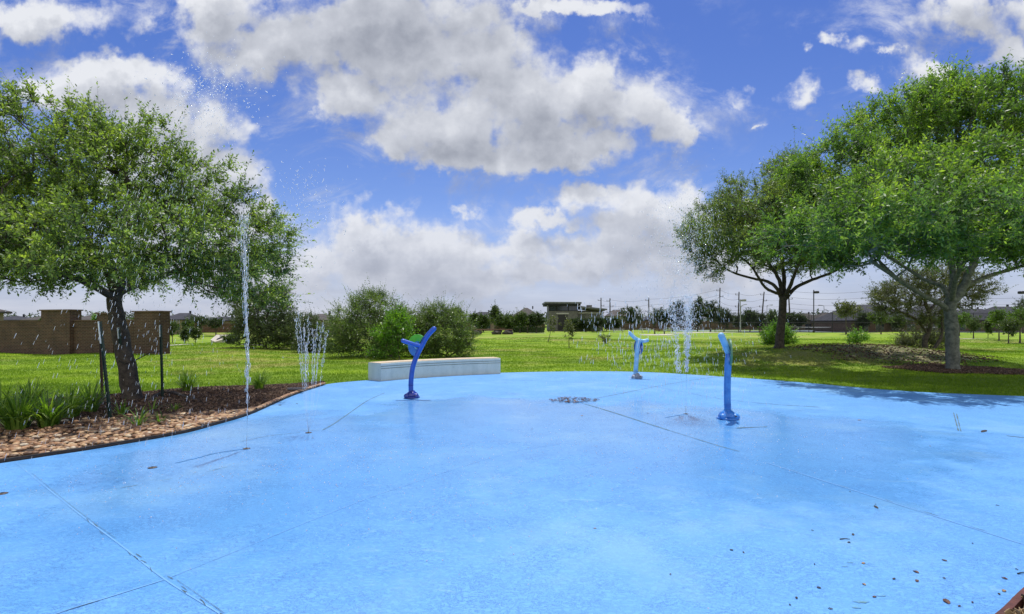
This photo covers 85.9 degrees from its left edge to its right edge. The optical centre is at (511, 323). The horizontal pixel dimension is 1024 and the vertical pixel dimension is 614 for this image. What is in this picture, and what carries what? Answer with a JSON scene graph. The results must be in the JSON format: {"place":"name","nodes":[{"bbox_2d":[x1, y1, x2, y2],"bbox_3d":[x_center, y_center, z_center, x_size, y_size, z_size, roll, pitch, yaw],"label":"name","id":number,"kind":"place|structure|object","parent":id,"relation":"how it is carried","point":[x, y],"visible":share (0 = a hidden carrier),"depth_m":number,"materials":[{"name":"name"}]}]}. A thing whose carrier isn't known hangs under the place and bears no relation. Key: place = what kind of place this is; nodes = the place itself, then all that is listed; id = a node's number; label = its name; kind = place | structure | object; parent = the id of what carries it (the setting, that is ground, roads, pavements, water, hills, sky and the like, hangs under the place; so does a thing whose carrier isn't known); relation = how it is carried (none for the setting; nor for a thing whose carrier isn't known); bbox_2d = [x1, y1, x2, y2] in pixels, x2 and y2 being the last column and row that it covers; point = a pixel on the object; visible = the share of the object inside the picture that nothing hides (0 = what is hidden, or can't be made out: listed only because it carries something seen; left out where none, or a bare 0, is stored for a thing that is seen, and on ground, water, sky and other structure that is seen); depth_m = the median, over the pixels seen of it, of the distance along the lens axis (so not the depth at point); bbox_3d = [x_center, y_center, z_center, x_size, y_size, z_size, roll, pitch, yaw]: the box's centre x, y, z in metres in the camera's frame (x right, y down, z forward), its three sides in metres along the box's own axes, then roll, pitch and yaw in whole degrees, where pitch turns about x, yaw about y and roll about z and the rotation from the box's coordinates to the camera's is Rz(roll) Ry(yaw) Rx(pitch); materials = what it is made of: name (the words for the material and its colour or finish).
{"place":"outdoors","nodes":[
{"label":"outdoors","id":0,"kind":"place"},
{"bbox_2d":[130,32,286,146],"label":"drops","id":1,"kind":"object","parent":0,"point":[207,93],"visible":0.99,"depth_m":7.02,"materials":[{"name":"white liquid"}]},
{"bbox_2d":[245,150,365,356],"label":"drops","id":2,"kind":"object","parent":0,"point":[305,215],"visible":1,"depth_m":8.07,"materials":[{"name":"white liquid"}]},
{"bbox_2d":[0,324,1023,402],"bbox_3d":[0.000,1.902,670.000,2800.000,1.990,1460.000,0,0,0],"label":"ground","id":3,"kind":"structure","parent":0,"point":[207,337],"depth_m":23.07,"materials":[{"name":"plant"}]},
{"bbox_2d":[4,314,29,320],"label":"house","id":4,"kind":"structure","parent":3,"relation":"on","point":[12,318],"depth_m":132.68,"materials":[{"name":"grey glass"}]},
{"bbox_2d":[0,309,171,354],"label":"brick wall","id":5,"kind":"structure","parent":3,"relation":"on","point":[64,336],"depth_m":30.19,"materials":[{"name":"brick"}]},
{"bbox_2d":[0,390,273,461],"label":"planting bed","id":6,"kind":"object","parent":3,"relation":"on","point":[71,434],"visible":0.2,"depth_m":7.81,"materials":[{"name":"soil"}]},
{"bbox_2d":[0,381,40,415],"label":"strap plant","id":7,"kind":"object","parent":6,"relation":"on","point":[5,399],"visible":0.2,"depth_m":9.00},
{"bbox_2d":[2,375,55,407],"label":"strap plant","id":8,"kind":"object","parent":6,"relation":"on","point":[29,392],"visible":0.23,"depth_m":9.54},
{"bbox_2d":[0,380,64,429],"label":"strap plant","id":9,"kind":"object","parent":6,"relation":"on","point":[18,422],"visible":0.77,"depth_m":7.82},
{"bbox_2d":[5,383,91,428],"bbox_3d":[-6.834,1.221,8.139,1.128,0.679,1.133,0,0,0],"label":"strap plant","id":10,"kind":"object","parent":6,"relation":"on","point":[51,420],"visible":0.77,"depth_m":8.10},
{"bbox_2d":[35,384,101,417],"bbox_3d":[-7.161,1.236,8.858,1.045,0.647,1.010,0,0,-19],"label":"strap plant","id":11,"kind":"object","parent":6,"relation":"on","point":[76,411],"visible":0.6,"depth_m":8.85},
{"bbox_2d":[58,377,112,411],"bbox_3d":[-7.303,1.219,9.575,0.977,0.682,1.080,0,0,0],"label":"strap plant","id":12,"kind":"object","parent":6,"relation":"on","point":[96,401],"visible":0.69,"depth_m":9.46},
{"bbox_2d":[99,340,103,400],"bbox_3d":[-8.101,0.828,10.861,0.102,1.664,0.049,0,0,0],"label":"stake","id":13,"kind":"object","parent":6,"relation":"on","point":[101,375],"visible":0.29,"depth_m":10.86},
{"bbox_2d":[98,321,112,417],"bbox_3d":[-6.576,0.809,8.891,0.331,1.704,0.050,0,0,21],"label":"stake","id":14,"kind":"object","parent":6,"relation":"on","point":[104,361],"visible":0.93,"depth_m":8.89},
{"bbox_2d":[99,397,132,414],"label":"strap plant","id":15,"kind":"object","parent":6,"relation":"on","point":[123,410],"visible":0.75,"depth_m":9.16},
{"bbox_2d":[114,406,157,424],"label":"strap plant","id":16,"kind":"object","parent":6,"relation":"on","point":[137,421],"visible":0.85,"depth_m":8.42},
{"bbox_2d":[0,67,319,399],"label":"oak tree","id":17,"kind":"object","parent":6,"relation":"on","point":[25,248],"visible":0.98,"depth_m":10.42,"materials":[{"name":"green plant"}]},
{"bbox_2d":[159,325,163,396],"bbox_3d":[-7.232,0.844,11.364,0.094,1.632,0.049,0,0,0],"label":"stake","id":18,"kind":"object","parent":6,"relation":"on","point":[161,359],"visible":0.86,"depth_m":11.36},
{"bbox_2d":[0,382,325,458],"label":"river stones","id":19,"kind":"object","parent":6,"relation":"on","point":[58,441],"visible":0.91,"depth_m":7.86,"materials":[{"name":"stone"}]},
{"bbox_2d":[148,390,196,400],"bbox_3d":[-7.009,1.499,11.117,1.655,0.134,0.722,0,0,39],"label":"tree root","id":20,"kind":"object","parent":6,"relation":"on","point":[174,392],"visible":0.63,"depth_m":11.38,"materials":[{"name":"brown plant"}]},
{"bbox_2d":[168,368,208,390],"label":"strap plant","id":21,"kind":"object","parent":6,"relation":"on","point":[186,380],"visible":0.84,"depth_m":12.39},
{"bbox_2d":[239,370,275,388],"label":"strap plant","id":22,"kind":"object","parent":6,"relation":"on","point":[261,381],"visible":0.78,"depth_m":12.78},
{"bbox_2d":[0,388,311,462],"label":"bed edging","id":23,"kind":"object","parent":3,"relation":"on","point":[17,458],"visible":0.34,"depth_m":7.33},
{"bbox_2d":[0,381,324,427],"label":"wood mulch","id":24,"kind":"object","parent":3,"relation":"on","point":[256,397],"visible":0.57,"depth_m":10.89,"materials":[{"name":"wood"}]},
{"bbox_2d":[170,320,181,341],"bbox_3d":[-32.254,0.927,52.127,1.760,2.533,1.432,0,0,0],"label":"background tree","id":25,"kind":"object","parent":3,"relation":"on","point":[174,325],"visible":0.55,"depth_m":52.00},
{"bbox_2d":[178,325,190,342],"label":"background tree","id":26,"kind":"object","parent":3,"relation":"on","point":[184,335],"visible":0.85,"depth_m":49.80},
{"bbox_2d":[170,311,204,333],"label":"house","id":27,"kind":"structure","parent":3,"relation":"on","point":[179,317],"depth_m":111.21,"materials":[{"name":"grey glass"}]},
{"bbox_2d":[186,325,202,342],"bbox_3d":[-27.599,1.001,47.929,1.521,1.736,1.327,0,0,0],"label":"background tree","id":28,"kind":"object","parent":3,"relation":"on","point":[194,332],"visible":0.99,"depth_m":47.80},
{"bbox_2d":[184,310,208,336],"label":"background tree","id":29,"kind":"object","parent":3,"relation":"on","point":[199,319],"visible":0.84,"depth_m":104.56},
{"bbox_2d":[205,315,223,335],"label":"background tree","id":30,"kind":"object","parent":3,"relation":"on","point":[213,323],"visible":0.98,"depth_m":107.30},
{"bbox_2d":[194,323,236,332],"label":"wooden fence","id":31,"kind":"object","parent":3,"relation":"on","point":[206,329],"visible":0.31,"depth_m":112.00,"materials":[{"name":"brown wood"}]},
{"bbox_2d":[220,274,314,349],"bbox_3d":[-14.849,-0.384,33.484,6.495,5.457,5.127,0,0,0],"label":"tall bush","id":32,"kind":"object","parent":3,"relation":"on","point":[271,330],"visible":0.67,"depth_m":32.79,"materials":[{"name":"plant"}]},
{"bbox_2d":[284,307,332,352],"bbox_3d":[-11.149,0.536,31.076,3.196,3.834,2.746,0,0,0],"label":"dark shrub","id":33,"kind":"object","parent":3,"relation":"on","point":[313,324],"visible":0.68,"depth_m":30.76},
{"bbox_2d":[305,311,346,337],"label":"house","id":34,"kind":"structure","parent":3,"relation":"on","point":[323,317],"depth_m":86.64,"materials":[{"name":"grey glass"}]},
{"bbox_2d":[314,276,440,357],"bbox_3d":[-6.572,-0.266,27.427,6.513,4.567,5.755,0,0,0],"label":"bush","id":35,"kind":"object","parent":3,"relation":"on","point":[348,333],"visible":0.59,"depth_m":26.64,"materials":[{"name":"plant"}]},
{"bbox_2d":[360,297,420,359],"bbox_3d":[-5.376,0.279,25.229,2.702,3.296,2.222,0,0,0],"label":"bush","id":36,"kind":"object","parent":3,"relation":"on","point":[394,317],"visible":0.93,"depth_m":25.02,"materials":[{"name":"plant"}]},
{"bbox_2d":[404,291,489,357],"bbox_3d":[-3.630,0.193,27.673,5.132,4.302,4.697,0,0,0],"label":"olive bush","id":37,"kind":"object","parent":3,"relation":"on","point":[458,339],"visible":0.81,"depth_m":27.44,"materials":[{"name":"plant"}]},
{"bbox_2d":[476,312,493,331],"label":"distant tree","id":38,"kind":"object","parent":3,"relation":"on","point":[483,321],"visible":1,"depth_m":99.23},
{"bbox_2d":[473,329,512,334],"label":"wooden fence","id":39,"kind":"object","parent":3,"relation":"on","point":[499,331],"depth_m":87.75,"materials":[{"name":"brown wood"}]},
{"bbox_2d":[487,300,501,330],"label":"distant tree","id":40,"kind":"object","parent":3,"relation":"on","point":[495,309],"visible":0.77,"depth_m":119.52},
{"bbox_2d":[4,308,985,327],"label":"treeline","id":41,"kind":"object","parent":3,"relation":"on","point":[132,315],"visible":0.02,"depth_m":190.61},
{"bbox_2d":[490,310,507,330],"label":"distant tree","id":42,"kind":"object","parent":3,"relation":"on","point":[498,321],"visible":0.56,"depth_m":99.36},
{"bbox_2d":[500,313,515,329],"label":"distant tree","id":43,"kind":"object","parent":3,"relation":"on","point":[507,325],"visible":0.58,"depth_m":97.52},
{"bbox_2d":[0,371,1023,613],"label":"splash pad","id":44,"kind":"object","parent":3,"relation":"on","point":[924,519],"visible":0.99,"depth_m":4.82,"materials":[{"name":"concrete"}]},
{"bbox_2d":[1,40,266,476],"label":"falling drops","id":45,"kind":"object","parent":44,"relation":"on","point":[156,255],"visible":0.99,"depth_m":6.97,"materials":[{"name":"clear liquid"}]},
{"bbox_2d":[401,326,435,398],"bbox_3d":[-2.009,0.836,11.853,0.708,1.561,0.349,0,0,15],"label":"water spinner","id":46,"kind":"object","parent":44,"relation":"on","point":[415,347],"visible":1,"depth_m":11.85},
{"bbox_2d":[368,357,499,380],"bbox_3d":[-2.269,1.397,16.821,4.303,0.606,0.876,0,0,-35],"label":"concrete bench","id":47,"kind":"object","parent":44,"relation":"on","point":[390,370],"visible":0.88,"depth_m":16.59,"materials":[{"name":"concrete"}]},
{"bbox_2d":[2,406,921,610],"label":"splash beads","id":48,"kind":"object","parent":44,"relation":"on","point":[417,472],"visible":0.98,"depth_m":6.11,"materials":[{"name":"white liquid"}]},
{"bbox_2d":[561,398,588,401],"bbox_3d":[1.318,1.593,11.503,0.600,0.010,0.600,0,0,0],"label":"floor drain","id":49,"kind":"object","parent":44,"relation":"on","point":[577,399],"visible":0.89,"depth_m":11.48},
{"bbox_2d":[551,397,599,402],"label":"leaf litter","id":50,"kind":"object","parent":49,"relation":"on","point":[569,400],"visible":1,"depth_m":11.47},
{"bbox_2d":[629,331,648,378],"bbox_3d":[3.701,0.919,16.142,0.529,1.396,0.418,0,0,40],"label":"water spinner","id":51,"kind":"object","parent":44,"relation":"on","point":[636,357],"visible":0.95,"depth_m":16.09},
{"bbox_2d":[529,151,811,422],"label":"falling drops","id":52,"kind":"object","parent":44,"relation":"on","point":[674,306],"visible":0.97,"depth_m":9.66,"materials":[{"name":"white liquid"}]},
{"bbox_2d":[716,333,739,420],"bbox_3d":[3.611,0.881,9.303,0.401,1.472,0.506,0,0,0],"label":"water spinner","id":53,"kind":"object","parent":44,"relation":"on","point":[727,413],"visible":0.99,"depth_m":9.21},
{"bbox_2d":[507,308,528,332],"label":"distant tree","id":54,"kind":"object","parent":3,"relation":"on","point":[519,320],"visible":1,"depth_m":95.41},
{"bbox_2d":[512,326,544,332],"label":"hedge","id":55,"kind":"object","parent":3,"relation":"on","point":[530,330],"visible":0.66,"depth_m":101.15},
{"bbox_2d":[523,312,538,332],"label":"distant tree","id":56,"kind":"object","parent":3,"relation":"on","point":[532,318],"visible":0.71,"depth_m":96.36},
{"bbox_2d":[531,310,546,332],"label":"distant tree","id":57,"kind":"object","parent":3,"relation":"on","point":[540,320],"visible":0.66,"depth_m":97.43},
{"bbox_2d":[545,314,560,341],"bbox_3d":[3.641,0.461,49.340,1.468,2.640,1.053,0,0,-24],"label":"sapling","id":58,"kind":"object","parent":3,"relation":"on","point":[550,322],"visible":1,"depth_m":49.20,"materials":[{"name":"green plant"}]},
{"bbox_2d":[562,316,574,347],"bbox_3d":[4.311,0.644,40.841,1.244,2.507,1.241,0,0,0],"label":"sapling","id":59,"kind":"object","parent":3,"relation":"on","point":[566,328],"visible":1,"depth_m":40.67,"materials":[{"name":"green plant"}]},
{"bbox_2d":[542,302,606,330],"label":"park pavilion","id":60,"kind":"structure","parent":3,"relation":"on","point":[560,311],"depth_m":122.00,"materials":[{"name":"stone"}]},
{"bbox_2d":[558,314,566,329],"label":"doorway","id":61,"kind":"structure","parent":60,"relation":"in","point":[561,317],"depth_m":121.90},
{"bbox_2d":[567,316,582,331],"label":"distant tree","id":62,"kind":"object","parent":3,"relation":"on","point":[575,321],"visible":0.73,"depth_m":111.30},
{"bbox_2d":[576,315,596,331],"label":"distant tree","id":63,"kind":"object","parent":3,"relation":"on","point":[587,322],"visible":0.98,"depth_m":111.22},
{"bbox_2d":[573,326,600,331],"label":"hedge","id":64,"kind":"object","parent":3,"relation":"on","point":[595,329],"visible":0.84,"depth_m":112.15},
{"bbox_2d":[588,314,605,327],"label":"distant tree","id":65,"kind":"object","parent":3,"relation":"on","point":[600,321],"visible":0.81,"depth_m":113.39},
{"bbox_2d":[610,316,623,329],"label":"distant tree","id":66,"kind":"object","parent":3,"relation":"on","point":[616,322],"visible":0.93,"depth_m":129.35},
{"bbox_2d":[616,304,644,330],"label":"distant tree","id":67,"kind":"object","parent":3,"relation":"on","point":[634,314],"visible":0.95,"depth_m":117.56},
{"bbox_2d":[647,307,670,331],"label":"distant tree","id":68,"kind":"object","parent":3,"relation":"on","point":[659,316],"visible":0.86,"depth_m":119.61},
{"bbox_2d":[663,301,684,330],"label":"distant tree","id":69,"kind":"object","parent":3,"relation":"on","point":[671,319],"visible":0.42,"depth_m":119.60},
{"bbox_2d":[669,299,687,330],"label":"distant tree","id":70,"kind":"object","parent":3,"relation":"on","point":[681,311],"visible":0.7,"depth_m":117.44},
{"bbox_2d":[608,321,768,329],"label":"wooden fence","id":71,"kind":"object","parent":3,"relation":"on","point":[625,327],"visible":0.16,"depth_m":149.97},
{"bbox_2d":[689,295,705,331],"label":"distant tree","id":72,"kind":"object","parent":3,"relation":"on","point":[697,302],"visible":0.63,"depth_m":107.57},
{"bbox_2d":[696,296,725,331],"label":"distant tree","id":73,"kind":"object","parent":3,"relation":"on","point":[707,308],"visible":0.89,"depth_m":105.08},
{"bbox_2d":[716,305,735,331],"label":"distant tree","id":74,"kind":"object","parent":3,"relation":"on","point":[726,311],"visible":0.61,"depth_m":107.52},
{"bbox_2d":[654,316,816,329],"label":"chain fence","id":75,"kind":"object","parent":3,"relation":"on","point":[720,327],"visible":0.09,"depth_m":139.00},
{"bbox_2d":[741,307,759,331],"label":"distant tree","id":76,"kind":"object","parent":3,"relation":"on","point":[748,312],"visible":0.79,"depth_m":109.39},
{"bbox_2d":[752,311,767,331],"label":"distant tree","id":77,"kind":"object","parent":3,"relation":"on","point":[762,317],"visible":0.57,"depth_m":111.47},
{"bbox_2d":[665,127,869,348],"bbox_3d":[10.310,-3.539,22.856,8.393,9.445,11.222,0,0,37],"label":"shade tree","id":78,"kind":"object","parent":3,"relation":"on","point":[734,217],"visible":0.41,"depth_m":21.94,"materials":[{"name":"green plant"}]},
{"bbox_2d":[766,309,777,325],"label":"distant tree","id":79,"kind":"object","parent":3,"relation":"on","point":[774,312],"visible":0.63,"depth_m":117.69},
{"bbox_2d":[756,315,808,345],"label":"lime bush","id":80,"kind":"object","parent":3,"relation":"on","point":[768,335],"visible":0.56,"depth_m":28.99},
{"bbox_2d":[793,309,809,328],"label":"distant tree","id":81,"kind":"object","parent":3,"relation":"on","point":[801,320],"visible":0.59,"depth_m":111.44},
{"bbox_2d":[665,330,1021,332],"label":"tennis court","id":82,"kind":"object","parent":3,"relation":"on","point":[823,331],"depth_m":112.14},
{"bbox_2d":[833,298,863,333],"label":"court tree","id":83,"kind":"object","parent":3,"relation":"on","point":[851,309],"visible":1,"depth_m":81.35,"materials":[{"name":"green plant"}]},
{"bbox_2d":[839,324,871,343],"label":"shrub","id":84,"kind":"object","parent":3,"relation":"on","point":[856,337],"visible":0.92,"depth_m":27.31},
{"bbox_2d":[855,310,869,330],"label":"distant tree","id":85,"kind":"object","parent":3,"relation":"on","point":[864,319],"visible":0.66,"depth_m":104.41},
{"bbox_2d":[812,303,923,331],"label":"house","id":86,"kind":"structure","parent":3,"relation":"on","point":[887,328],"depth_m":107.81,"materials":[{"name":"brown brick"}]},
{"bbox_2d":[715,313,1021,332],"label":"chain fence","id":87,"kind":"object","parent":3,"relation":"on","point":[798,322],"visible":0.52,"depth_m":103.00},
{"bbox_2d":[730,47,1023,369],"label":"tall shade tree","id":88,"kind":"object","parent":3,"relation":"on","point":[965,206],"visible":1,"depth_m":15.90,"materials":[{"name":"green plant"}]},
{"bbox_2d":[865,309,894,333],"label":"court tree","id":89,"kind":"object","parent":3,"relation":"on","point":[876,317],"visible":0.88,"depth_m":79.86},
{"bbox_2d":[776,343,1003,364],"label":"mound mulch","id":90,"kind":"object","parent":3,"relation":"on","point":[881,350],"visible":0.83,"depth_m":21.93,"materials":[{"name":"wood"}]},
{"bbox_2d":[888,313,907,331],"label":"distant tree","id":91,"kind":"object","parent":3,"relation":"on","point":[897,320],"visible":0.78,"depth_m":103.44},
{"bbox_2d":[887,324,944,348],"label":"grey bush","id":92,"kind":"object","parent":3,"relation":"on","point":[903,339],"visible":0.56,"depth_m":32.67,"materials":[{"name":"green plant"}]},
{"bbox_2d":[855,262,1013,348],"bbox_3d":[24.310,-1.270,31.674,9.378,5.869,4.269,0,0,-8],"label":"crooked tree","id":93,"kind":"object","parent":3,"relation":"on","point":[888,293],"visible":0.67,"depth_m":31.25,"materials":[{"name":"green plant"}]},
{"bbox_2d":[903,304,993,330],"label":"house","id":94,"kind":"structure","parent":3,"relation":"on","point":[979,329],"depth_m":113.81,"materials":[{"name":"brown brick"}]},
{"bbox_2d":[882,363,1023,374],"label":"tree ring mulch","id":95,"kind":"object","parent":3,"relation":"on","point":[934,367],"visible":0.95,"depth_m":18.55,"materials":[{"name":"wood"}]},
{"bbox_2d":[958,312,974,335],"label":"young tree","id":96,"kind":"object","parent":3,"relation":"on","point":[961,319],"visible":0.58,"depth_m":71.47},
{"bbox_2d":[964,314,984,338],"bbox_3d":[53.776,0.357,64.225,2.678,3.019,2.196,0,0,-40],"label":"young tree","id":97,"kind":"object","parent":3,"relation":"on","point":[972,323],"visible":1,"depth_m":63.93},
{"bbox_2d":[981,320,993,335],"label":"young tree","id":98,"kind":"object","parent":3,"relation":"on","point":[987,326],"visible":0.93,"depth_m":64.54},
{"bbox_2d":[985,302,1009,340],"bbox_3d":[46.020,-0.218,52.052,2.086,3.848,1.699,0,0,17],"label":"young tree","id":99,"kind":"object","parent":3,"relation":"on","point":[997,317],"visible":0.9,"depth_m":51.85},
{"bbox_2d":[974,304,1021,331],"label":"house","id":100,"kind":"structure","parent":3,"relation":"on","point":[988,310],"depth_m":114.45,"materials":[{"name":"grey brick"}]},
{"bbox_2d":[995,317,1023,343],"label":"young tree","id":101,"kind":"object","parent":3,"relation":"on","point":[1011,326],"visible":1,"depth_m":47.12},
{"bbox_2d":[995,587,1023,613],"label":"rusty edging","id":102,"kind":"object","parent":3,"relation":"on","point":[1016,601],"visible":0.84,"depth_m":3.04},
{"bbox_2d":[1003,306,1023,342],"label":"young tree","id":103,"kind":"object","parent":3,"relation":"on","point":[1020,316],"visible":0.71,"depth_m":47.97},
{"bbox_2d":[1003,594,1023,613],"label":"leaf mulch","id":104,"kind":"object","parent":3,"relation":"on","point":[1014,611],"visible":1,"depth_m":2.92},
{"bbox_2d":[1010,295,1023,332],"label":"young tree","id":105,"kind":"object","parent":3,"relation":"on","point":[1020,303],"visible":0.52,"depth_m":94.99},
{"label":"utility pole","id":106,"kind":"object","parent":3,"relation":"on","visible":0},
{"bbox_2d":[601,289,1018,314],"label":"power lines","id":107,"kind":"object","parent":106,"relation":"attached to","point":[767,300],"visible":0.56,"depth_m":209.67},
{"bbox_2d":[0,0,1023,320],"label":"sky","id":108,"kind":"structure","parent":0,"point":[503,150],"materials":[{"name":"blue"}]},
{"bbox_2d":[573,298,691,364],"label":"falling drops","id":109,"kind":"object","parent":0,"point":[633,331],"visible":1,"depth_m":8.45,"materials":[{"name":"white liquid"}]},
{"bbox_3d":[-3.398,1.593,7.040,0.092,0.013,0.092,0,0,0],"label":"pad nozzle","id":110,"kind":"object","parent":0,"visible":0},
{"bbox_2d":[236,213,250,447],"bbox_3d":[-3.428,0.077,7.025,0.176,3.026,0.193,0,0,-28],"label":"water jet","id":111,"kind":"object","parent":110,"relation":"on","point":[245,304],"visible":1,"depth_m":7.03,"materials":[{"name":"white"}]},
{"bbox_3d":[-2.987,1.593,8.073,0.092,0.013,0.092,0,0,0],"label":"pad nozzle","id":112,"kind":"object","parent":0,"visible":0},
{"bbox_2d":[293,314,328,431],"bbox_3d":[-2.941,0.713,8.062,0.552,1.754,0.340,0,0,0],"label":"water jet","id":113,"kind":"object","parent":112,"relation":"on","point":[305,372],"visible":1,"depth_m":8.07,"materials":[{"name":"white"}]},
{"bbox_3d":[3.085,1.593,9.751,0.092,0.013,0.092,0,0,0],"label":"pad nozzle","id":114,"kind":"object","parent":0,"visible":0},
{"bbox_2d":[632,207,724,410],"bbox_3d":[3.062,-0.285,9.771,1.830,3.750,1.338,0,0,0],"label":"water jet","id":115,"kind":"object","parent":114,"relation":"on","point":[686,325],"visible":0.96,"depth_m":9.74,"materials":[{"name":"white"}]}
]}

